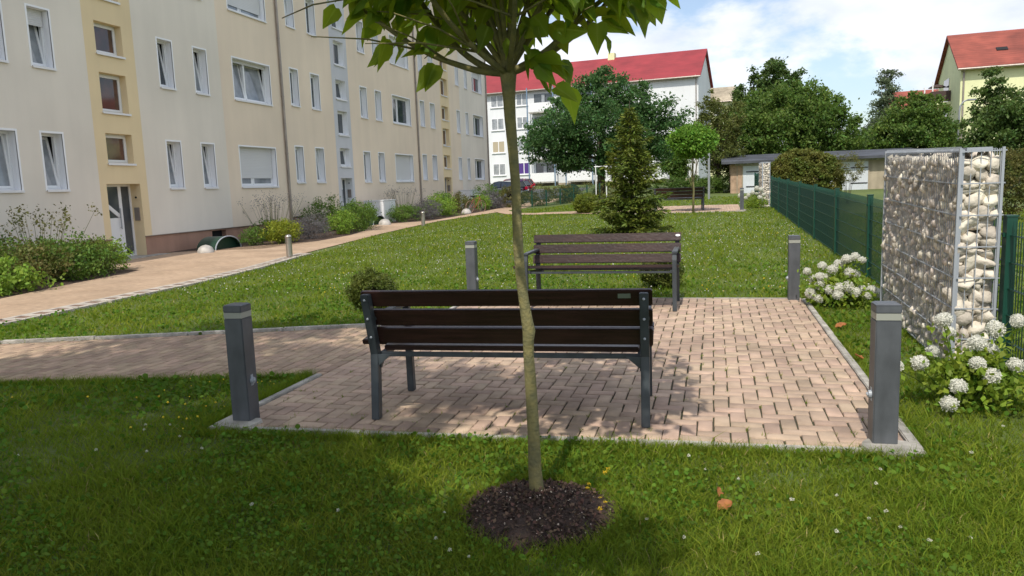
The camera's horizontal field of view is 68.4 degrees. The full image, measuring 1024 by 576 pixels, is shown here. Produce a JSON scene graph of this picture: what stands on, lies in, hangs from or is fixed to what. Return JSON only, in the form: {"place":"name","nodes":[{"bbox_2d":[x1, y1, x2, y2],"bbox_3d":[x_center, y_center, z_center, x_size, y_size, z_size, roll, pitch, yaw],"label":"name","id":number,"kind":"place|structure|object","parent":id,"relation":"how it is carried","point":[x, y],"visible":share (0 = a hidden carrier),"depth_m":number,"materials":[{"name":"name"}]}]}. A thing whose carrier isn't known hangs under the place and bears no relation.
{"place":"outdoors","nodes":[
{"label":"outdoors","id":0,"kind":"place"},
{"bbox_2d":[0,327,383,382],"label":"brick path","id":1,"kind":"structure","parent":0,"point":[323,351],"depth_m":7.41,"materials":[{"name":"brick"}]},
{"bbox_2d":[0,198,559,318],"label":"path","id":2,"kind":"structure","parent":0,"point":[164,269],"depth_m":16.33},
{"bbox_2d":[0,178,1023,575],"bbox_3d":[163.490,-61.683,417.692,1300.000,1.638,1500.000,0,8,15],"label":"lawn","id":3,"kind":"structure","parent":0,"point":[878,194],"depth_m":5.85,"materials":[{"name":"green plant"}]},
{"bbox_2d":[0,270,137,298],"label":"bed","id":4,"kind":"object","parent":3,"relation":"on","point":[65,282],"visible":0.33,"depth_m":14.78,"materials":[{"name":"soil"}]},
{"bbox_2d":[0,229,63,273],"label":"shrub","id":5,"kind":"object","parent":4,"relation":"on","point":[10,241],"visible":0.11,"depth_m":15.42,"materials":[{"name":"green plant"}]},
{"bbox_2d":[0,253,65,295],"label":"shrub","id":6,"kind":"object","parent":4,"relation":"on","point":[23,277],"visible":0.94,"depth_m":13.18,"materials":[{"name":"green plant"}]},
{"bbox_2d":[0,233,77,282],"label":"shrub","id":7,"kind":"object","parent":4,"relation":"on","point":[28,255],"visible":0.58,"depth_m":14.21,"materials":[{"name":"green plant"}]},
{"bbox_2d":[0,202,101,278],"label":"tall flower","id":8,"kind":"object","parent":4,"relation":"on","point":[36,221],"visible":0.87,"depth_m":15.48,"materials":[{"name":"plant"}]},
{"bbox_2d":[12,227,124,281],"bbox_3d":[-8.871,-0.628,15.117,1.940,1.239,1.865,-6,9,-26],"label":"shrub","id":9,"kind":"object","parent":4,"relation":"on","point":[85,253],"visible":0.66,"depth_m":15.02,"materials":[{"name":"green plant"}]},
{"bbox_2d":[37,233,126,277],"bbox_3d":[-9.080,-0.567,15.827,1.715,1.149,1.852,0,8,15],"label":"shrub","id":10,"kind":"object","parent":4,"relation":"on","point":[98,248],"visible":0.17,"depth_m":15.86,"materials":[{"name":"green plant"}]},
{"bbox_2d":[72,235,132,273],"bbox_3d":[-9.030,-0.724,16.663,1.582,0.935,1.188,0,8,15],"label":"shrub","id":11,"kind":"object","parent":4,"relation":"on","point":[125,258],"visible":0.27,"depth_m":16.65,"materials":[{"name":"green plant"}]},
{"bbox_2d":[0,253,310,325],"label":"path edging","id":12,"kind":"object","parent":3,"relation":"on","point":[73,307],"visible":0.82,"depth_m":12.29,"materials":[{"name":"white concrete"}]},
{"bbox_2d":[0,323,380,343],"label":"kerb","id":13,"kind":"structure","parent":3,"relation":"on","point":[55,339],"depth_m":8.45,"materials":[{"name":"concrete"}]},
{"bbox_2d":[218,418,262,432],"bbox_3d":[-1.843,0.939,5.098,0.324,0.070,0.262,0,8,15],"label":"concrete footing","id":14,"kind":"object","parent":3,"relation":"on","point":[255,421],"visible":0.42,"depth_m":5.06,"materials":[{"name":"grey concrete"}]},
{"bbox_2d":[223,302,259,420],"bbox_3d":[-1.825,0.515,5.121,0.158,0.827,0.132,0,8,12],"label":"bollard","id":15,"kind":"object","parent":14,"relation":"on","point":[241,359],"visible":0.94,"depth_m":5.07,"materials":[{"name":"metal"}]},
{"bbox_2d":[0,0,490,265],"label":"apartment block","id":16,"kind":"structure","parent":3,"relation":"on","point":[148,128],"depth_m":22.96,"materials":[{"name":"paint"}]},
{"bbox_2d":[0,0,8,62],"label":"window","id":17,"kind":"structure","parent":16,"relation":"in","point":[3,48],"depth_m":16.34,"materials":[{"name":"white plastic"}]},
{"bbox_2d":[0,128,24,192],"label":"window","id":18,"kind":"structure","parent":16,"relation":"in","point":[11,178],"depth_m":16.65,"materials":[{"name":"white plastic"}]},
{"bbox_2d":[24,3,56,70],"bbox_3d":[-11.027,-5.728,17.286,0.585,1.500,0.780,0,8,15],"label":"window","id":19,"kind":"structure","parent":16,"relation":"in","point":[38,21],"depth_m":17.45,"materials":[{"name":"white plastic"}]},
{"bbox_2d":[39,130,70,191],"bbox_3d":[-10.925,-2.955,17.661,0.585,1.500,0.780,0,8,15],"label":"window","id":20,"kind":"structure","parent":16,"relation":"in","point":[53,151],"depth_m":17.85,"materials":[{"name":"white plastic"}]},
{"bbox_2d":[93,20,125,59],"bbox_3d":[-10.375,-6.311,19.202,0.315,0.825,0.960,0,8,15],"label":"window","id":21,"kind":"structure","parent":16,"relation":"in","point":[108,39],"depth_m":19.40,"materials":[{"name":"white plastic"}]},
{"bbox_2d":[99,72,131,115],"bbox_3d":[-10.457,-5.001,19.413,0.585,1.170,1.100,0,8,15],"label":"window","id":22,"kind":"structure","parent":16,"relation":"in","point":[114,97],"depth_m":19.59,"materials":[{"name":"white plastic"}]},
{"bbox_2d":[105,133,136,165],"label":"window","id":23,"kind":"structure","parent":16,"relation":"in","point":[117,153],"depth_m":19.75,"materials":[{"name":"white plastic"}]},
{"bbox_2d":[106,184,169,259],"bbox_3d":[-10.102,-1.631,19.932,0.780,2.230,1.920,0,8,15],"label":"entrance door","id":24,"kind":"structure","parent":16,"relation":"in","point":[124,200],"depth_m":20.25,"materials":[{"name":"white plastic"}]},
{"bbox_2d":[155,36,176,90],"bbox_3d":[-9.971,-6.299,21.233,0.585,1.500,0.770,0,8,15],"label":"window","id":25,"kind":"structure","parent":16,"relation":"in","point":[164,49],"depth_m":21.42,"materials":[{"name":"white plastic"}]},
{"bbox_2d":[165,139,185,189],"bbox_3d":[-9.870,-3.526,21.607,0.585,1.500,0.770,0,8,15],"label":"window","id":26,"kind":"structure","parent":16,"relation":"in","point":[173,148],"depth_m":21.80,"materials":[{"name":"white plastic"}]},
{"bbox_2d":[191,45,210,95],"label":"window","id":27,"kind":"structure","parent":16,"relation":"in","point":[199,55],"depth_m":22.88,"materials":[{"name":"white plastic"}]},
{"bbox_2d":[200,142,218,188],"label":"window","id":28,"kind":"structure","parent":16,"relation":"in","point":[208,156],"depth_m":23.25,"materials":[{"name":"white plastic"}]},
{"bbox_2d":[226,0,266,22],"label":"window","id":29,"kind":"structure","parent":16,"relation":"in","point":[255,9],"depth_m":25.27,"materials":[{"name":"white plastic"}]},
{"bbox_2d":[231,56,272,106],"bbox_3d":[-8.905,-6.877,25.217,0.585,1.500,2.300,0,8,15],"label":"window","id":30,"kind":"structure","parent":16,"relation":"in","point":[251,79],"depth_m":25.54,"materials":[{"name":"white plastic"}]},
{"bbox_2d":[238,145,279,187],"bbox_3d":[-8.673,-4.099,25.558,0.315,1.400,2.190,0,8,15],"label":"window","id":31,"kind":"structure","parent":16,"relation":"in","point":[258,164],"depth_m":25.76,"materials":[{"name":"white plastic"}]},
{"bbox_2d":[284,0,295,29],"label":"window","id":32,"kind":"structure","parent":16,"relation":"in","point":[288,4],"depth_m":27.57,"materials":[{"name":"white plastic"}]},
{"bbox_2d":[289,67,300,107],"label":"window","id":33,"kind":"structure","parent":16,"relation":"in","point":[293,72],"depth_m":27.91,"materials":[{"name":"white plastic"}]},
{"bbox_2d":[294,145,306,183],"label":"window","id":34,"kind":"structure","parent":16,"relation":"in","point":[299,150],"depth_m":28.28,"materials":[{"name":"white plastic"}]},
{"bbox_2d":[304,0,315,35],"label":"window","id":35,"kind":"structure","parent":16,"relation":"in","point":[310,21],"depth_m":29.02,"materials":[{"name":"white plastic"}]},
{"bbox_2d":[309,72,321,110],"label":"window","id":36,"kind":"structure","parent":16,"relation":"in","point":[314,78],"depth_m":29.39,"materials":[{"name":"white plastic"}]},
{"bbox_2d":[315,147,326,182],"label":"window","id":37,"kind":"structure","parent":16,"relation":"in","point":[319,151],"depth_m":29.78,"materials":[{"name":"white plastic"}]},
{"bbox_2d":[333,40,345,67],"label":"window","id":38,"kind":"structure","parent":16,"relation":"in","point":[337,46],"depth_m":31.28,"materials":[{"name":"white plastic"}]},
{"bbox_2d":[337,110,349,136],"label":"window","id":39,"kind":"structure","parent":16,"relation":"in","point":[342,116],"depth_m":31.67,"materials":[{"name":"white plastic"}]},
{"bbox_2d":[341,178,353,210],"bbox_3d":[-6.905,-3.605,31.883,0.780,2.070,1.770,0,8,15],"label":"entrance door","id":40,"kind":"structure","parent":16,"relation":"in","point":[347,183],"depth_m":32.18,"materials":[{"name":"white plastic"}]},
{"bbox_2d":[359,85,368,118],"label":"window","id":41,"kind":"structure","parent":16,"relation":"in","point":[362,90],"depth_m":33.42,"materials":[{"name":"white plastic"}]},
{"bbox_2d":[363,151,372,182],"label":"window","id":42,"kind":"structure","parent":16,"relation":"in","point":[366,154],"depth_m":33.80,"materials":[{"name":"white plastic"}]},
{"bbox_2d":[388,33,408,69],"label":"window","id":43,"kind":"structure","parent":16,"relation":"in","point":[401,62],"depth_m":37.10,"materials":[{"name":"white plastic"}]},
{"bbox_2d":[391,94,411,126],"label":"window","id":44,"kind":"structure","parent":16,"relation":"in","point":[401,110],"depth_m":37.57,"materials":[{"name":"white plastic"}]},
{"bbox_2d":[395,153,414,181],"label":"window","id":45,"kind":"structure","parent":16,"relation":"in","point":[404,164],"depth_m":37.94,"materials":[{"name":"white plastic"}]},
{"bbox_2d":[214,373,321,424],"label":"kerb","id":46,"kind":"structure","parent":3,"relation":"on","point":[285,391],"depth_m":5.85,"materials":[{"name":"concrete"}]},
{"bbox_2d":[174,228,365,251],"bbox_3d":[-7.046,-1.710,25.416,3.050,0.095,9.500,0,8,15],"label":"bed","id":47,"kind":"object","parent":3,"relation":"on","point":[329,236],"visible":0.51,"depth_m":24.46,"materials":[{"name":"soil"}]},
{"bbox_2d":[197,236,241,249],"bbox_3d":[-8.517,-1.325,21.894,0.648,0.390,1.231,0,8,15],"label":"light well cover","id":48,"kind":"object","parent":47,"relation":"on","point":[218,242],"visible":0.94,"depth_m":21.72,"materials":[{"name":"green plastic"}]},
{"bbox_2d":[235,226,269,245],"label":"shrub","id":49,"kind":"object","parent":47,"relation":"on","point":[254,238],"visible":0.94,"depth_m":22.55,"materials":[{"name":"green plant"}]},
{"bbox_2d":[238,190,305,240],"bbox_3d":[-7.888,-2.385,24.510,2.018,1.689,2.113,0,8,15],"label":"tall flower","id":50,"kind":"object","parent":47,"relation":"on","point":[275,205],"visible":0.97,"depth_m":24.28,"materials":[{"name":"purple plant"}]},
{"bbox_2d":[257,217,303,243],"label":"shrub","id":51,"kind":"object","parent":47,"relation":"on","point":[277,231],"visible":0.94,"depth_m":22.84,"materials":[{"name":"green plant"}]},
{"bbox_2d":[282,211,335,239],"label":"shrub","id":52,"kind":"object","parent":47,"relation":"on","point":[318,224],"visible":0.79,"depth_m":24.55,"materials":[{"name":"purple plant"}]},
{"bbox_2d":[297,195,345,230],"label":"shrub","id":53,"kind":"object","parent":47,"relation":"on","point":[320,206],"visible":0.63,"depth_m":28.13,"materials":[{"name":"green plant"}]},
{"bbox_2d":[321,210,359,233],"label":"shrub","id":54,"kind":"object","parent":47,"relation":"on","point":[345,220],"visible":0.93,"depth_m":26.09,"materials":[{"name":"green plant"}]},
{"bbox_2d":[334,197,386,231],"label":"shrub","id":55,"kind":"object","parent":47,"relation":"on","point":[363,210],"visible":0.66,"depth_m":27.56,"materials":[{"name":"plant"}]},
{"bbox_2d":[341,264,398,310],"bbox_3d":[-1.858,0.032,9.911,0.751,0.718,0.718,-2,8,0],"label":"bush","id":56,"kind":"object","parent":3,"relation":"on","point":[371,278],"visible":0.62,"depth_m":9.75,"materials":[{"name":"green plant"}]},
{"bbox_2d":[377,202,529,224],"bbox_3d":[-2.508,-4.362,42.476,3.000,0.228,22.800,0,8,15],"label":"bed","id":57,"kind":"object","parent":3,"relation":"on","point":[475,210],"visible":0.3,"depth_m":36.64,"materials":[{"name":"soil"}]},
{"bbox_2d":[363,199,395,221],"bbox_3d":[-5.788,-3.367,33.097,0.950,1.000,1.340,0,8,15],"label":"waste cabinet","id":58,"kind":"object","parent":57,"relation":"on","point":[383,206],"visible":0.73,"depth_m":32.49,"materials":[{"name":"white paint"}]},
{"bbox_2d":[386,204,420,221],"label":"shrub","id":59,"kind":"object","parent":57,"relation":"on","point":[407,210],"visible":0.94,"depth_m":33.00,"materials":[{"name":"green plant"}]},
{"bbox_2d":[409,196,444,219],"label":"shrub","id":60,"kind":"object","parent":57,"relation":"on","point":[430,212],"visible":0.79,"depth_m":34.34,"materials":[{"name":"purple plant"}]},
{"bbox_2d":[418,192,463,216],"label":"shrub","id":61,"kind":"object","parent":57,"relation":"on","point":[448,207],"visible":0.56,"depth_m":36.32,"materials":[{"name":"green plant"}]},
{"bbox_2d":[446,191,474,211],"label":"shrub","id":62,"kind":"object","parent":57,"relation":"on","point":[464,200],"visible":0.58,"depth_m":40.30,"materials":[{"name":"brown plant"}]},
{"bbox_2d":[0,257,1023,575],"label":"clover","id":63,"kind":"object","parent":3,"relation":"on","point":[332,495],"depth_m":3.99,"materials":[{"name":"green plant"}]},
{"bbox_2d":[178,214,868,294],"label":"clover blossoms","id":64,"kind":"object","parent":3,"relation":"on","point":[558,253],"visible":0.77,"depth_m":15.55,"materials":[{"name":"white plant"}]},
{"bbox_2d":[450,477,632,556],"bbox_3d":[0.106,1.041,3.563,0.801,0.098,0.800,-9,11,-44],"label":"mulch","id":65,"kind":"object","parent":3,"relation":"on","point":[515,533],"visible":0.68,"depth_m":3.41,"materials":[{"name":"brown wood"}]},
{"bbox_2d":[282,0,680,491],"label":"globe tree","id":66,"kind":"object","parent":65,"relation":"on","point":[453,27],"visible":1,"depth_m":3.39,"materials":[{"name":"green plant"}]},
{"bbox_2d":[496,181,620,207],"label":"hedge","id":67,"kind":"object","parent":3,"relation":"on","point":[504,190],"visible":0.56,"depth_m":46.02,"materials":[{"name":"green plant"}]},
{"bbox_2d":[521,183,600,206],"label":"fence","id":68,"kind":"object","parent":3,"relation":"on","point":[546,191],"visible":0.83,"depth_m":45.39,"materials":[{"name":"teal"}]},
{"bbox_2d":[209,425,925,453],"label":"kerb","id":69,"kind":"structure","parent":3,"relation":"on","point":[515,436],"depth_m":4.54,"materials":[{"name":"concrete"}]},
{"bbox_2d":[571,192,599,212],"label":"bush","id":70,"kind":"object","parent":3,"relation":"on","point":[578,203],"visible":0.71,"depth_m":29.73,"materials":[{"name":"green plant"}]},
{"bbox_2d":[486,49,712,185],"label":"white apartment block","id":71,"kind":"structure","parent":3,"relation":"on","point":[687,75],"depth_m":89.58,"materials":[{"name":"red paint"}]},
{"bbox_2d":[517,64,697,195],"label":"tree","id":72,"kind":"object","parent":3,"relation":"on","point":[568,148],"visible":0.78,"depth_m":57.81,"materials":[{"name":"green plant"}]},
{"bbox_2d":[581,100,675,233],"bbox_3d":[3.104,-3.118,19.685,2.275,3.492,2.203,2,9,30],"label":"fir tree","id":73,"kind":"object","parent":3,"relation":"on","point":[629,202],"visible":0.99,"depth_m":19.41,"materials":[{"name":"green plant"}]},
{"bbox_2d":[637,252,688,289],"bbox_3d":[2.140,-0.236,10.792,0.703,0.579,0.686,-4,8,-13],"label":"bush","id":74,"kind":"object","parent":3,"relation":"on","point":[664,280],"visible":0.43,"depth_m":10.62,"materials":[{"name":"green plant"}]},
{"bbox_2d":[665,153,690,184],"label":"tree","id":75,"kind":"object","parent":3,"relation":"on","point":[677,168],"visible":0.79,"depth_m":67.09,"materials":[{"name":"green plant"}]},
{"bbox_2d":[652,172,729,194],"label":"hedge","id":76,"kind":"object","parent":3,"relation":"on","point":[719,184],"visible":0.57,"depth_m":45.52,"materials":[{"name":"green plant"}]},
{"bbox_2d":[665,120,724,211],"bbox_3d":[6.561,-4.261,27.183,2.013,3.500,1.966,-7,9,-32],"label":"tree","id":77,"kind":"object","parent":3,"relation":"on","point":[693,141],"visible":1,"depth_m":26.61,"materials":[{"name":"green plant"}]},
{"bbox_2d":[688,89,756,191],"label":"tree","id":78,"kind":"object","parent":3,"relation":"on","point":[729,146],"visible":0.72,"depth_m":47.05,"materials":[{"name":"green plant"}]},
{"bbox_2d":[710,86,735,176],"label":"cream apartment block","id":79,"kind":"structure","parent":3,"relation":"on","point":[722,94],"depth_m":107.00,"materials":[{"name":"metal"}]},
{"bbox_2d":[738,186,768,207],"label":"hydrangea","id":80,"kind":"object","parent":3,"relation":"on","point":[757,199],"visible":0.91,"depth_m":28.72,"materials":[{"name":"white plant"}]},
{"bbox_2d":[758,162,770,206],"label":"gabion wall","id":81,"kind":"structure","parent":3,"relation":"on","point":[764,176],"depth_m":29.21,"materials":[{"name":"grey stone"}]},
{"bbox_2d":[728,56,807,137],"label":"tree","id":82,"kind":"object","parent":3,"relation":"on","point":[778,70],"visible":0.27,"depth_m":63.39,"materials":[{"name":"green plant"}]},
{"bbox_2d":[711,75,877,175],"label":"tree","id":83,"kind":"object","parent":3,"relation":"on","point":[799,115],"visible":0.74,"depth_m":51.85,"materials":[{"name":"green plant"}]},
{"bbox_2d":[770,147,844,196],"bbox_3d":[11.612,-4.376,29.653,3.007,2.378,2.188,0,8,15],"label":"hedge","id":84,"kind":"object","parent":3,"relation":"on","point":[810,166],"visible":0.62,"depth_m":29.06,"materials":[{"name":"green plant"}]},
{"bbox_2d":[721,148,920,193],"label":"garage row","id":85,"kind":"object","parent":3,"relation":"on","point":[742,175],"visible":0.32,"depth_m":43.10,"materials":[{"name":"concrete"}]},
{"bbox_2d":[742,165,758,192],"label":"garage door","id":86,"kind":"structure","parent":85,"relation":"in","point":[748,171],"depth_m":43.45,"materials":[{"name":"white"}]},
{"bbox_2d":[830,160,869,189],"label":"garage door","id":87,"kind":"structure","parent":85,"relation":"in","point":[863,182],"depth_m":41.97,"materials":[{"name":"white metal"}]},
{"bbox_2d":[797,252,879,308],"bbox_3d":[3.891,-0.049,8.831,0.933,0.741,0.734,-4,8,-16],"label":"hydrangea","id":88,"kind":"object","parent":3,"relation":"on","point":[839,288],"visible":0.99,"depth_m":8.75,"materials":[{"name":"white plant"}]},
{"bbox_2d":[803,298,923,449],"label":"kerb","id":89,"kind":"structure","parent":3,"relation":"on","point":[864,380],"depth_m":6.14,"materials":[{"name":"concrete"}]},
{"bbox_2d":[859,68,904,139],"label":"tree","id":90,"kind":"object","parent":3,"relation":"on","point":[886,99],"visible":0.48,"depth_m":66.67,"materials":[{"name":"green plant"}]},
{"bbox_2d":[861,438,924,459],"bbox_3d":[2.118,0.914,4.205,0.346,0.070,0.277,0,8,15],"label":"concrete footing","id":91,"kind":"object","parent":3,"relation":"on","point":[905,445],"visible":0.47,"depth_m":4.18,"materials":[{"name":"grey concrete"}]},
{"bbox_2d":[866,301,901,443],"bbox_3d":[2.086,0.489,4.247,0.159,0.827,0.132,0,8,13],"label":"bollard","id":92,"kind":"object","parent":91,"relation":"on","point":[882,393],"visible":0.92,"depth_m":4.19,"materials":[{"name":"metal"}]},
{"bbox_2d":[771,176,1023,376],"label":"fence","id":93,"kind":"object","parent":3,"relation":"on","point":[813,211],"visible":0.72,"depth_m":11.80,"materials":[{"name":"teal metal"}]},
{"bbox_2d":[863,88,966,158],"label":"tree","id":94,"kind":"object","parent":3,"relation":"on","point":[920,120],"visible":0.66,"depth_m":47.96,"materials":[{"name":"green plant"}]},
{"bbox_2d":[880,146,1007,360],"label":"gabion wall","id":95,"kind":"structure","parent":3,"relation":"on","point":[941,236],"depth_m":6.10,"materials":[{"name":"grey stone"}]},
{"bbox_2d":[900,312,1023,422],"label":"hydrangea","id":96,"kind":"object","parent":3,"relation":"on","point":[969,374],"visible":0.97,"depth_m":4.84,"materials":[{"name":"white plant"}]},
{"bbox_2d":[924,29,1023,150],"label":"yellow apartment block","id":97,"kind":"structure","parent":3,"relation":"on","point":[966,59],"depth_m":61.71,"materials":[{"name":"paint"}]},
{"bbox_2d":[947,66,1023,188],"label":"tree","id":98,"kind":"object","parent":3,"relation":"on","point":[999,115],"visible":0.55,"depth_m":35.06,"materials":[{"name":"green plant"}]},
{"bbox_2d":[994,147,1023,217],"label":"bush","id":99,"kind":"object","parent":3,"relation":"on","point":[1012,181],"visible":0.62,"depth_m":18.94,"materials":[{"name":"green plant"}]},
{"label":"concrete footing","id":100,"kind":"structure","parent":3,"relation":"on","visible":0},
{"bbox_2d":[465,241,478,289],"bbox_3d":[-0.534,-0.233,10.332,0.158,0.827,0.132,0,8,15],"label":"bollard","id":101,"kind":"object","parent":100,"relation":"on","point":[472,278],"visible":0.94,"depth_m":10.27,"materials":[{"name":"metal"}]},
{"bbox_2d":[256,298,903,446],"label":"paving","id":102,"kind":"structure","parent":0,"point":[460,382],"depth_m":5.62,"materials":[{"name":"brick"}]},
{"bbox_2d":[360,288,653,427],"bbox_3d":[-0.046,0.397,5.172,2.010,0.877,0.840,0,8,12],"label":"park bench","id":103,"kind":"object","parent":102,"relation":"on","point":[405,326],"visible":1,"depth_m":4.85,"materials":[{"name":"wood"}]},
{"bbox_2d":[513,232,680,310],"bbox_3d":[1.077,-0.218,9.422,2.010,0.877,0.840,0,8,15],"label":"park bench","id":104,"kind":"object","parent":102,"relation":"on","point":[673,257],"visible":0.94,"depth_m":9.55,"materials":[{"name":"wood"}]},
{"bbox_2d":[642,204,741,212],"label":"paving","id":105,"kind":"structure","parent":0,"point":[729,207],"depth_m":29.67,"materials":[{"name":"stone"}]},
{"bbox_2d":[654,187,704,209],"bbox_3d":[6.293,-3.382,28.706,2.010,0.877,0.840,-1,8,9],"label":"park bench","id":106,"kind":"object","parent":105,"relation":"on","point":[686,195],"visible":0.75,"depth_m":28.37,"materials":[{"name":"wood"}]},
{"bbox_2d":[485,0,1023,145],"label":"sky","id":107,"kind":"structure","parent":0,"point":[845,44],"materials":[{"name":"white"}]},
{"bbox_2d":[831,151,865,192],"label":"bush","id":108,"kind":"object","parent":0,"point":[857,165],"visible":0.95,"depth_m":28.80,"materials":[{"name":"green plant"}]},
{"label":"concrete footing","id":109,"kind":"structure","parent":0,"visible":0},
{"bbox_2d":[786,235,799,299],"bbox_3d":[3.456,-0.236,9.274,0.158,0.827,0.132,0,8,15],"label":"bollard","id":110,"kind":"object","parent":109,"relation":"on","point":[793,283],"visible":0.91,"depth_m":9.21,"materials":[{"name":"metal"}]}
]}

